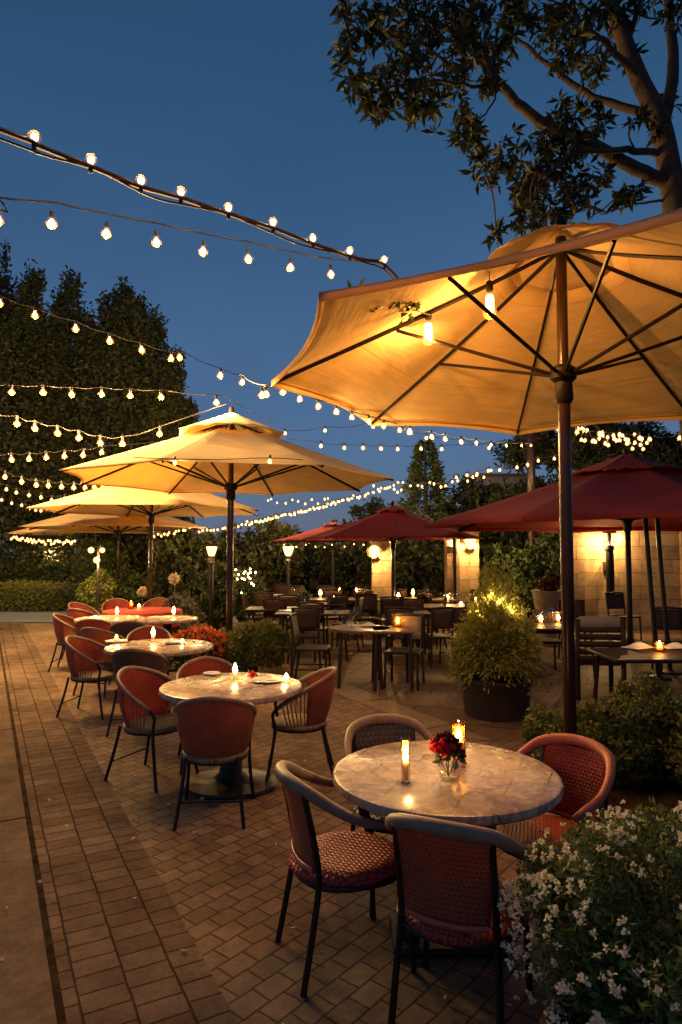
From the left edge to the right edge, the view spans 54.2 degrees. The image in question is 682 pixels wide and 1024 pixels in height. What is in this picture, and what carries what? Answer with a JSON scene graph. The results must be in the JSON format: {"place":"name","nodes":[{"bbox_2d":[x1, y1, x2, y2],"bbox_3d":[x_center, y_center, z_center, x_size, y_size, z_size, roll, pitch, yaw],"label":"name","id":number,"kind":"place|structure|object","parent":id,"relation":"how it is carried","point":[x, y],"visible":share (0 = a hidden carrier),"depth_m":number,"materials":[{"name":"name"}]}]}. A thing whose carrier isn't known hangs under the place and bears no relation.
{"place":"outdoors","nodes":[
{"label":"outdoors","id":0,"kind":"place"},
{"bbox_2d":[0,655,56,1023],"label":"slab path","id":1,"kind":"structure","parent":0,"point":[26,995],"depth_m":3.19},
{"bbox_2d":[0,611,259,621],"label":"road","id":2,"kind":"structure","parent":0,"point":[24,616],"depth_m":17.45,"materials":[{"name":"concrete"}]},
{"bbox_2d":[5,526,172,540],"bbox_3d":[-7.449,1.335,20.257,4.632,3.140,4.632,1,-3,-10],"label":"market umbrella","id":3,"kind":"object","parent":2,"relation":"on","point":[70,532],"visible":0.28,"depth_m":18.79,"materials":[{"name":"beige fabric"}]},
{"bbox_2d":[61,535,129,602],"bbox_3d":[-6.320,1.678,17.562,1.907,2.153,1.480,0,-3,0],"label":"garden shrub","id":4,"kind":"object","parent":2,"relation":"on","point":[82,564],"visible":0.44,"depth_m":17.20,"materials":[{"name":"green plant"}]},
{"bbox_2d":[18,514,208,575],"bbox_3d":[-5.747,1.109,17.165,4.448,3.240,4.448,1,-3,-17],"label":"market umbrella","id":5,"kind":"object","parent":2,"relation":"on","point":[76,521],"visible":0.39,"depth_m":16.03,"materials":[{"name":"beige fabric"}]},
{"bbox_2d":[108,566,144,606],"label":"garden shrub","id":6,"kind":"object","parent":2,"relation":"on","point":[127,587],"visible":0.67,"depth_m":16.24,"materials":[{"name":"green plant"}]},
{"bbox_2d":[120,531,194,603],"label":"leafy tree","id":7,"kind":"object","parent":2,"relation":"on","point":[136,552],"visible":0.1,"depth_m":18.41,"materials":[{"name":"green plant"}]},
{"bbox_2d":[139,546,200,601],"bbox_3d":[-4.246,1.764,16.512,1.589,1.887,1.162,0,-3,0],"label":"garden shrub","id":8,"kind":"object","parent":2,"relation":"on","point":[189,577],"visible":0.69,"depth_m":16.31,"materials":[{"name":"green plant"}]},
{"bbox_2d":[0,294,267,385],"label":"string lights","id":9,"kind":"object","parent":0,"point":[109,339],"visible":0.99,"depth_m":7.56},
{"bbox_2d":[0,554,442,622],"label":"ground","id":10,"kind":"structure","parent":0,"point":[365,614],"depth_m":18.24,"materials":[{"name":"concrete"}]},
{"bbox_2d":[0,239,49,554],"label":"poplar tree","id":11,"kind":"object","parent":10,"relation":"on","point":[4,278],"visible":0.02,"depth_m":23.93,"materials":[{"name":"green plant"}]},
{"bbox_2d":[0,558,74,587],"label":"clipped hedge","id":12,"kind":"object","parent":10,"relation":"on","point":[36,574],"visible":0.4,"depth_m":21.35,"materials":[{"name":"green plant"}]},
{"bbox_2d":[0,578,77,611],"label":"clipped hedge","id":13,"kind":"object","parent":10,"relation":"on","point":[44,596],"visible":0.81,"depth_m":19.00,"materials":[{"name":"green plant"}]},
{"bbox_2d":[0,258,87,581],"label":"poplar tree","id":14,"kind":"object","parent":10,"relation":"on","point":[19,323],"visible":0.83,"depth_m":21.67,"materials":[{"name":"green plant"}]},
{"bbox_2d":[5,264,104,569],"bbox_3d":[-9.794,-2.788,23.320,3.370,11.734,3.708,1,-3,-17],"label":"poplar tree","id":15,"kind":"object","parent":10,"relation":"on","point":[70,294],"visible":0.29,"depth_m":22.58,"materials":[{"name":"green plant"}]},
{"bbox_2d":[49,276,161,577],"bbox_3d":[-7.732,-2.659,22.527,4.738,11.385,4.194,-1,-3,14],"label":"poplar tree","id":16,"kind":"object","parent":10,"relation":"on","point":[126,305],"visible":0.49,"depth_m":21.80,"materials":[{"name":"green plant"}]},
{"bbox_2d":[108,304,184,555],"bbox_3d":[-6.354,-2.028,22.212,2.810,10.091,2.565,0,-3,0],"label":"poplar tree","id":17,"kind":"object","parent":10,"relation":"on","point":[152,329],"visible":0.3,"depth_m":21.80,"materials":[{"name":"green plant"}]},
{"bbox_2d":[134,344,199,558],"bbox_3d":[-5.683,-1.269,21.683,2.565,8.517,2.190,0,-3,0],"label":"poplar tree","id":18,"kind":"object","parent":10,"relation":"on","point":[174,374],"visible":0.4,"depth_m":21.44,"materials":[{"name":"green plant"}]},
{"bbox_2d":[147,529,248,611],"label":"leafy tree","id":19,"kind":"object","parent":10,"relation":"on","point":[194,545],"visible":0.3,"depth_m":17.95,"materials":[{"name":"green plant"}]},
{"bbox_2d":[210,512,307,600],"bbox_3d":[-2.484,1.419,18.857,3.114,2.845,2.958,0,-3,0],"label":"leafy tree","id":20,"kind":"object","parent":10,"relation":"on","point":[270,567],"visible":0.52,"depth_m":18.56,"materials":[{"name":"green plant"}]},
{"bbox_2d":[273,519,369,619],"bbox_3d":[-0.204,1.437,16.946,2.872,2.560,2.872,-2,-4,26],"label":"red umbrella","id":21,"kind":"object","parent":10,"relation":"on","point":[296,538],"visible":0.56,"depth_m":16.91,"materials":[{"name":"fabric"}]},
{"bbox_2d":[303,542,370,606],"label":"leafy tree","id":22,"kind":"object","parent":10,"relation":"on","point":[350,563],"visible":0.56,"depth_m":19.66,"materials":[{"name":"green plant"}]},
{"bbox_2d":[335,494,397,525],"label":"leafy tree","id":23,"kind":"object","parent":10,"relation":"on","point":[372,508],"visible":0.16,"depth_m":23.69,"materials":[{"name":"green plant"}]},
{"bbox_2d":[359,507,481,612],"bbox_3d":[2.173,1.365,17.978,3.402,2.971,2.852,0,-3,0],"label":"leafy tree","id":24,"kind":"object","parent":10,"relation":"on","point":[415,570],"visible":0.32,"depth_m":17.24,"materials":[{"name":"green plant"}]},
{"bbox_2d":[396,438,457,585],"bbox_3d":[2.578,0.323,20.005,3.332,5.132,3.309,0,-3,0],"label":"conifer tree","id":25,"kind":"object","parent":10,"relation":"on","point":[415,470],"visible":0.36,"depth_m":19.90,"materials":[{"name":"green plant"}]},
{"bbox_2d":[421,475,511,566],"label":"leafy tree","id":26,"kind":"object","parent":10,"relation":"on","point":[473,498],"visible":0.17,"depth_m":20.64,"materials":[{"name":"green plant"}]},
{"bbox_2d":[479,473,559,577],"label":"leafy tree","id":27,"kind":"object","parent":10,"relation":"on","point":[518,539],"visible":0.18,"depth_m":19.65,"materials":[{"name":"green plant"}]},
{"bbox_2d":[490,422,646,545],"bbox_3d":[6.230,0.064,18.106,4.168,5.456,3.969,0,-3,0],"label":"pine tree","id":28,"kind":"object","parent":10,"relation":"on","point":[597,454],"visible":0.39,"depth_m":17.22,"materials":[{"name":"green plant"}]},
{"bbox_2d":[549,421,681,468],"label":"pine tree","id":29,"kind":"object","parent":10,"relation":"on","point":[647,429],"visible":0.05,"depth_m":17.89,"materials":[{"name":"green plant"}]},
{"bbox_2d":[635,430,681,466],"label":"pine tree","id":30,"kind":"object","parent":10,"relation":"on","point":[666,454],"visible":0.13,"depth_m":17.07,"materials":[{"name":"green plant"}]},
{"bbox_2d":[0,0,681,553],"label":"sky","id":31,"kind":"structure","parent":0,"point":[234,103],"materials":[{"name":"blue"}]},
{"bbox_2d":[24,622,679,1023],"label":"paving","id":32,"kind":"structure","parent":0,"point":[222,874],"depth_m":3.35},
{"bbox_2d":[0,643,66,1023],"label":"paving joint","id":33,"kind":"object","parent":32,"relation":"on","point":[57,993],"visible":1,"depth_m":3.39,"materials":[{"name":"soil"}]},
{"bbox_2d":[48,613,74,671],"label":"tub chair","id":34,"kind":"object","parent":32,"relation":"on","point":[63,626],"visible":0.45,"depth_m":9.62,"materials":[{"name":"wicker"}]},
{"bbox_2d":[55,635,113,719],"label":"tub chair","id":35,"kind":"object","parent":32,"relation":"on","point":[81,657],"visible":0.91,"depth_m":7.08,"materials":[{"name":"wicker"}]},
{"bbox_2d":[75,568,116,614],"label":"garden shrub","id":36,"kind":"object","parent":32,"relation":"on","point":[86,592],"visible":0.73,"depth_m":15.60,"materials":[{"name":"green plant"}]},
{"bbox_2d":[72,627,124,696],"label":"tub chair","id":37,"kind":"object","parent":32,"relation":"on","point":[99,635],"visible":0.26,"depth_m":8.04,"materials":[{"name":"wicker"}]},
{"bbox_2d":[0,622,237,1023],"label":"paver band","id":38,"kind":"object","parent":32,"relation":"on","point":[121,957],"visible":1,"depth_m":3.43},
{"bbox_2d":[108,620,146,683],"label":"tub chair","id":39,"kind":"object","parent":32,"relation":"on","point":[124,629],"visible":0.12,"depth_m":8.77,"materials":[{"name":"red metal"}]},
{"bbox_2d":[106,648,170,736],"bbox_3d":[-1.970,1.713,6.522,0.543,0.830,0.556,0,-3,3],"label":"tub chair","id":40,"kind":"object","parent":32,"relation":"on","point":[121,658],"visible":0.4,"depth_m":6.32,"materials":[{"name":"wicker"}]},
{"bbox_2d":[26,486,257,599],"bbox_3d":[-3.984,0.752,13.980,4.448,3.590,4.448,0,-3,-7],"label":"market umbrella","id":41,"kind":"object","parent":32,"relation":"on","point":[118,501],"visible":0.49,"depth_m":13.46,"materials":[{"name":"beige fabric"}]},
{"bbox_2d":[102,607,182,627],"bbox_3d":[-3.305,2.010,11.108,1.380,0.750,1.380,0,-3,0],"label":"cloth table","id":42,"kind":"object","parent":32,"relation":"on","point":[150,611],"visible":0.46,"depth_m":10.86,"materials":[{"name":"red fabric"}]},
{"bbox_2d":[125,625,172,673],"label":"tub chair","id":43,"kind":"object","parent":32,"relation":"on","point":[142,633],"visible":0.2,"depth_m":8.14,"materials":[{"name":"wicker"}]},
{"bbox_2d":[104,666,198,792],"bbox_3d":[-1.470,1.636,5.170,0.556,0.830,0.543,-2,-4,26],"label":"tub chair","id":44,"kind":"object","parent":32,"relation":"on","point":[143,705],"visible":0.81,"depth_m":5.22,"materials":[{"name":"red metal"}]},
{"bbox_2d":[104,639,212,716],"bbox_3d":[-1.924,1.784,7.053,1.120,0.740,1.120,0,-3,0],"label":"cafe table","id":45,"kind":"object","parent":32,"relation":"on","point":[159,646],"visible":0.56,"depth_m":6.99,"materials":[{"name":"stone"}]},
{"bbox_2d":[136,615,198,671],"bbox_3d":[-2.579,1.946,9.897,0.900,0.740,0.900,0,-3,0],"label":"cafe table","id":46,"kind":"object","parent":32,"relation":"on","point":[167,623],"visible":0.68,"depth_m":9.70,"materials":[{"name":"stone"}]},
{"bbox_2d":[162,590,207,631],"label":"garden shrub","id":47,"kind":"object","parent":32,"relation":"on","point":[188,606],"visible":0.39,"depth_m":12.79,"materials":[{"name":"green plant"}]},
{"bbox_2d":[169,624,229,669],"bbox_3d":[-2.008,1.948,9.404,0.980,0.714,0.814,0,-3,0],"label":"flower clump","id":48,"kind":"object","parent":32,"relation":"on","point":[218,650],"visible":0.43,"depth_m":9.27,"materials":[{"name":"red plant"}]},
{"bbox_2d":[175,656,242,774],"bbox_3d":[-1.103,1.657,5.545,0.543,0.830,0.556,1,-3,-17],"label":"tub chair","id":49,"kind":"object","parent":32,"relation":"on","point":[197,666],"visible":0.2,"depth_m":5.77,"materials":[{"name":"red metal"}]},
{"bbox_2d":[206,543,216,636],"bbox_3d":[-2.440,1.522,12.534,0.240,1.887,0.234,0,-3,0],"label":"lamp post","id":50,"kind":"object","parent":32,"relation":"on","point":[211,550],"visible":0.84,"depth_m":12.51,"materials":[{"name":"black metal"}]},
{"bbox_2d":[172,696,256,830],"bbox_3d":[-0.839,1.595,4.455,0.543,0.830,0.556,0,-3,-3],"label":"tub chair","id":51,"kind":"object","parent":32,"relation":"on","point":[214,731],"visible":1,"depth_m":4.26,"materials":[{"name":"wicker"}]},
{"bbox_2d":[193,560,237,632],"bbox_3d":[-2.539,1.744,13.535,0.960,1.564,0.746,0,-3,0],"label":"garden shrub","id":52,"kind":"object","parent":32,"relation":"on","point":[219,592],"visible":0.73,"depth_m":13.40,"materials":[{"name":"green plant"}]},
{"bbox_2d":[58,406,393,670],"bbox_3d":[-1.660,0.354,9.996,4.542,3.930,4.542,1,-3,-13],"label":"market umbrella","id":53,"kind":"object","parent":32,"relation":"on","point":[232,436],"visible":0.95,"depth_m":9.96,"materials":[{"name":"beige fabric"}]},
{"bbox_2d":[0,404,225,444],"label":"string lights","id":54,"kind":"object","parent":53,"relation":"attached to","point":[57,432],"visible":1,"depth_m":9.85},
{"bbox_2d":[1,384,229,403],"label":"string lights","id":55,"kind":"object","parent":53,"relation":"attached to","point":[11,391],"visible":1,"depth_m":9.61},
{"bbox_2d":[158,672,301,799],"bbox_3d":[-0.821,1.667,4.987,1.060,0.740,1.060,0,-3,0],"label":"cafe table","id":56,"kind":"object","parent":32,"relation":"on","point":[221,783],"visible":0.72,"depth_m":4.87,"materials":[{"name":"stone"}]},
{"bbox_2d":[215,617,297,672],"bbox_3d":[-1.210,1.891,9.473,1.210,0.814,0.905,0,-3,0],"label":"garden shrub","id":57,"kind":"object","parent":32,"relation":"on","point":[252,645],"visible":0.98,"depth_m":9.28,"materials":[{"name":"green plant"}]},
{"bbox_2d":[265,666,336,780],"bbox_3d":[-0.309,1.640,5.236,0.556,0.830,0.543,0,-3,-3],"label":"tub chair","id":58,"kind":"object","parent":32,"relation":"on","point":[319,690],"visible":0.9,"depth_m":5.06,"materials":[{"name":"red metal"}]},
{"bbox_2d":[274,760,416,997],"bbox_3d":[-0.003,1.508,2.907,0.571,0.826,0.541,1,-3,-20],"label":"bistro chair","id":59,"kind":"object","parent":32,"relation":"on","point":[343,861],"visible":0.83,"depth_m":2.76,"materials":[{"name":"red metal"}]},
{"bbox_2d":[344,713,432,917],"bbox_3d":[0.291,1.542,3.502,0.541,0.826,0.572,1,-3,-15],"label":"bistro chair","id":60,"kind":"object","parent":32,"relation":"on","point":[368,731],"visible":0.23,"depth_m":3.72,"materials":[{"name":"wicker"}]},
{"bbox_2d":[284,665,492,740],"bbox_3d":[0.212,2.204,8.025,0.435,0.001,4.487,2,-4,-26],"label":"border strip","id":61,"kind":"object","parent":32,"relation":"on","point":[433,726],"visible":0.67,"depth_m":7.39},
{"bbox_2d":[289,612,330,678],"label":"dining chair","id":62,"kind":"object","parent":61,"relation":"on","point":[300,647],"visible":0.87,"depth_m":8.78,"materials":[{"name":"brown wood"}]},
{"bbox_2d":[332,740,563,957],"bbox_3d":[0.475,1.555,3.026,1.030,0.740,1.030,0,-3,0],"label":"cafe table","id":63,"kind":"object","parent":32,"relation":"on","point":[492,787],"visible":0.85,"depth_m":2.86,"materials":[{"name":"stone"}]},
{"bbox_2d":[437,757,461,781],"bbox_3d":[0.478,1.131,2.935,0.108,0.095,0.108,0,-3,0],"label":"flower vase","id":64,"kind":"object","parent":63,"relation":"on","point":[441,772],"visible":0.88,"depth_m":2.92,"materials":[{"name":"clear glass"}]},
{"bbox_2d":[428,731,466,775],"bbox_3d":[0.468,1.060,2.938,0.176,0.200,0.160,0,-3,0],"label":"bouquet","id":65,"kind":"object","parent":64,"relation":"in","point":[447,745],"visible":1,"depth_m":2.91,"materials":[{"name":"red plant"}]},
{"bbox_2d":[385,813,536,1023],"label":"bistro chair","id":66,"kind":"object","parent":32,"relation":"on","point":[450,887],"visible":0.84,"depth_m":2.31,"materials":[{"name":"wicker"}]},
{"bbox_2d":[496,733,616,923],"bbox_3d":[0.997,1.521,3.141,0.572,0.826,0.541,3,-4,-41],"label":"bistro chair","id":67,"kind":"object","parent":32,"relation":"on","point":[587,775],"visible":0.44,"depth_m":3.24,"materials":[{"name":"wicker"}]},
{"bbox_2d":[527,752,681,823],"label":"planting bed","id":68,"kind":"object","parent":32,"relation":"on","point":[638,790],"depth_m":4.70,"materials":[{"name":"soil"}]},
{"bbox_2d":[271,208,681,734],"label":"market umbrella","id":69,"kind":"object","parent":68,"relation":"on","point":[581,325],"visible":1,"depth_m":4.84,"materials":[{"name":"beige fabric"}]},
{"bbox_2d":[0,127,398,279],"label":"string lights","id":70,"kind":"object","parent":69,"relation":"attached to","point":[32,140],"visible":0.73,"depth_m":4.80},
{"bbox_2d":[0,197,377,276],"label":"string lights","id":71,"kind":"object","parent":70,"relation":"hanging from","point":[106,232],"visible":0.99,"depth_m":5.08},
{"bbox_2d":[521,704,609,760],"bbox_3d":[1.699,1.755,4.986,0.608,0.590,0.628,2,-4,-37],"label":"box shrub","id":72,"kind":"object","parent":68,"relation":"on","point":[548,720],"visible":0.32,"depth_m":4.99,"materials":[{"name":"green plant"}]},
{"bbox_2d":[576,693,658,785],"bbox_3d":[2.014,1.692,4.936,0.626,0.689,0.642,-2,-4,31],"label":"box shrub","id":73,"kind":"object","parent":68,"relation":"on","point":[616,724],"visible":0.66,"depth_m":4.78,"materials":[{"name":"green plant"}]},
{"bbox_2d":[594,668,681,782],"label":"box shrub","id":74,"kind":"object","parent":68,"relation":"on","point":[662,704],"visible":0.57,"depth_m":4.84,"materials":[{"name":"green plant"}]},
{"bbox_2d":[659,712,681,785],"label":"box shrub","id":75,"kind":"object","parent":68,"relation":"on","point":[675,756],"visible":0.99,"depth_m":4.63,"materials":[{"name":"green plant"}]},
{"bbox_2d":[457,532,479,603],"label":"stone pier","id":76,"kind":"structure","parent":0,"point":[467,568],"depth_m":15.16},
{"bbox_2d":[256,619,681,740],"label":"patio","id":77,"kind":"structure","parent":0,"point":[438,695],"depth_m":9.00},
{"bbox_2d":[233,567,267,622],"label":"garden shrub","id":78,"kind":"object","parent":77,"relation":"on","point":[249,589],"visible":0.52,"depth_m":14.37,"materials":[{"name":"green plant"}]},
{"bbox_2d":[287,607,320,668],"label":"dining chair","id":79,"kind":"object","parent":77,"relation":"on","point":[308,617],"visible":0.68,"depth_m":9.88,"materials":[{"name":"brown wood"}]},
{"bbox_2d":[329,624,389,688],"bbox_3d":[0.244,1.879,8.700,0.812,0.741,0.812,0,-3,0],"label":"dining table","id":80,"kind":"object","parent":77,"relation":"on","point":[345,628],"visible":0.83,"depth_m":8.44,"materials":[{"name":"brown wood"}]},
{"bbox_2d":[354,593,379,643],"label":"dining chair","id":81,"kind":"object","parent":77,"relation":"on","point":[370,603],"visible":0.62,"depth_m":12.85,"materials":[{"name":"brown wood"}]},
{"bbox_2d":[369,540,390,624],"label":"stone pier","id":82,"kind":"structure","parent":77,"relation":"on","point":[381,575],"depth_m":14.35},
{"bbox_2d":[371,626,413,691],"bbox_3d":[0.652,1.870,8.552,0.504,0.741,0.600,0,-3,0],"label":"dining table","id":83,"kind":"object","parent":77,"relation":"on","point":[407,631],"visible":0.88,"depth_m":8.29,"materials":[{"name":"brown wood"}]},
{"bbox_2d":[302,501,484,636],"bbox_3d":[1.060,1.143,13.557,3.429,2.760,3.429,-1,-4,24],"label":"red umbrella","id":84,"kind":"object","parent":77,"relation":"on","point":[392,523],"visible":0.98,"depth_m":12.91,"materials":[{"name":"fabric"}]},
{"bbox_2d":[384,606,419,669],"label":"dining chair","id":85,"kind":"object","parent":77,"relation":"on","point":[388,611],"visible":0.4,"depth_m":9.91,"materials":[{"name":"brown wood"}]},
{"bbox_2d":[384,613,424,690],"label":"dining chair","id":86,"kind":"object","parent":77,"relation":"on","point":[414,622],"visible":0.91,"depth_m":8.78,"materials":[{"name":"brown wood"}]},
{"bbox_2d":[428,607,459,668],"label":"dining chair","id":87,"kind":"object","parent":77,"relation":"on","point":[441,617],"visible":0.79,"depth_m":9.87,"materials":[{"name":"brown wood"}]},
{"bbox_2d":[444,539,456,603],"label":"stone pier","id":88,"kind":"structure","parent":77,"relation":"on","point":[448,558],"depth_m":15.56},
{"bbox_2d":[460,671,531,722],"bbox_3d":[1.651,1.957,7.099,0.750,0.400,0.750,0,-3,0],"label":"round planter","id":89,"kind":"object","parent":77,"relation":"on","point":[501,701],"visible":0.78,"depth_m":6.80,"materials":[{"name":"ceramic"}]},
{"bbox_2d":[444,556,546,695],"bbox_3d":[1.663,1.170,7.138,1.106,1.432,1.017,0,-3,0],"label":"feathery shrub","id":90,"kind":"object","parent":89,"relation":"in","point":[495,641],"visible":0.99,"depth_m":6.96,"materials":[{"name":"green plant"}]},
{"bbox_2d":[479,539,529,592],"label":"leafy tree","id":91,"kind":"object","parent":77,"relation":"on","point":[497,551],"visible":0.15,"depth_m":15.74,"materials":[{"name":"green plant"}]},
{"bbox_2d":[327,0,681,444],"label":"overhanging tree","id":92,"kind":"object","parent":77,"relation":"on","point":[653,112],"visible":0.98,"depth_m":7.19,"materials":[{"name":"green plant"}]},
{"bbox_2d":[520,433,540,619],"bbox_3d":[4.757,0.196,16.616,0.500,5.000,0.266,0,-3,0],"label":"wooden post","id":93,"kind":"object","parent":77,"relation":"on","point":[531,476],"visible":0.47,"depth_m":16.60,"materials":[{"name":"brown wood"}]},
{"bbox_2d":[503,532,560,614],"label":"leafy tree","id":94,"kind":"object","parent":77,"relation":"on","point":[540,563],"visible":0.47,"depth_m":15.17,"materials":[{"name":"green plant"}]},
{"bbox_2d":[531,575,560,646],"bbox_3d":[3.838,1.813,12.317,0.640,1.282,0.640,0,-3,0],"label":"garden urn","id":95,"kind":"object","parent":77,"relation":"on","point":[546,594],"visible":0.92,"depth_m":12.15,"materials":[{"name":"stone"}]},
{"bbox_2d":[532,610,561,669],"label":"dining chair","id":96,"kind":"object","parent":77,"relation":"on","point":[554,641],"visible":0.32,"depth_m":9.34,"materials":[{"name":"brown wood"}]},
{"bbox_2d":[424,448,681,645],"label":"red umbrella","id":97,"kind":"object","parent":77,"relation":"on","point":[626,492],"visible":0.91,"depth_m":10.15,"materials":[{"name":"fabric"}]},
{"bbox_2d":[575,616,626,699],"bbox_3d":[3.057,1.725,8.039,0.580,0.970,0.550,0,-3,6],"label":"slatted armchair","id":98,"kind":"object","parent":77,"relation":"on","point":[601,624],"visible":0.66,"depth_m":7.79,"materials":[{"name":"brown wood"}]},
{"bbox_2d":[605,592,641,640],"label":"dining chair","id":99,"kind":"object","parent":77,"relation":"on","point":[615,601],"visible":0.81,"depth_m":13.30,"materials":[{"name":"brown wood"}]},
{"bbox_2d":[573,531,681,630],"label":"stone wall","id":100,"kind":"structure","parent":77,"relation":"on","point":[589,572],"depth_m":14.54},
{"bbox_2d":[595,531,623,593],"bbox_3d":[5.759,1.112,14.326,0.740,1.470,0.467,0,-3,0],"label":"wall lamp","id":101,"kind":"object","parent":100,"relation":"attached to","point":[608,563],"visible":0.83,"depth_m":14.22,"materials":[{"name":"black metal"}]},
{"bbox_2d":[586,648,681,705],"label":"dining table","id":102,"kind":"object","parent":77,"relation":"on","point":[624,656],"visible":0.71,"depth_m":6.45,"materials":[{"name":"brown wood"}]},
{"bbox_2d":[643,518,671,680],"bbox_3d":[4.334,1.113,9.152,0.314,2.324,0.314,-2,-4,34],"label":"support pole","id":103,"kind":"object","parent":77,"relation":"on","point":[651,595],"visible":0.71,"depth_m":9.13,"materials":[{"name":"black metal"}]},
{"bbox_2d":[651,606,681,674],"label":"dining chair","id":104,"kind":"object","parent":77,"relation":"on","point":[674,619],"visible":0.59,"depth_m":9.81,"materials":[{"name":"brown wood"}]},
{"bbox_2d":[655,518,681,674],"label":"support pole","id":105,"kind":"object","parent":77,"relation":"on","point":[669,671],"visible":0.81,"depth_m":9.53,"materials":[{"name":"black metal"}]},
{"bbox_2d":[459,473,526,557],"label":"building","id":106,"kind":"structure","parent":0,"point":[497,477],"depth_m":32.14,"materials":[{"name":"paint"}]},
{"bbox_2d":[537,912,652,1023],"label":"flower box","id":107,"kind":"object","parent":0,"point":[543,1019],"visible":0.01,"depth_m":1.99,"materials":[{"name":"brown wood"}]},
{"bbox_2d":[496,796,681,1023],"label":"flowering shrub","id":108,"kind":"object","parent":107,"relation":"in","point":[591,956],"visible":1,"depth_m":1.99,"materials":[{"name":"green plant"}]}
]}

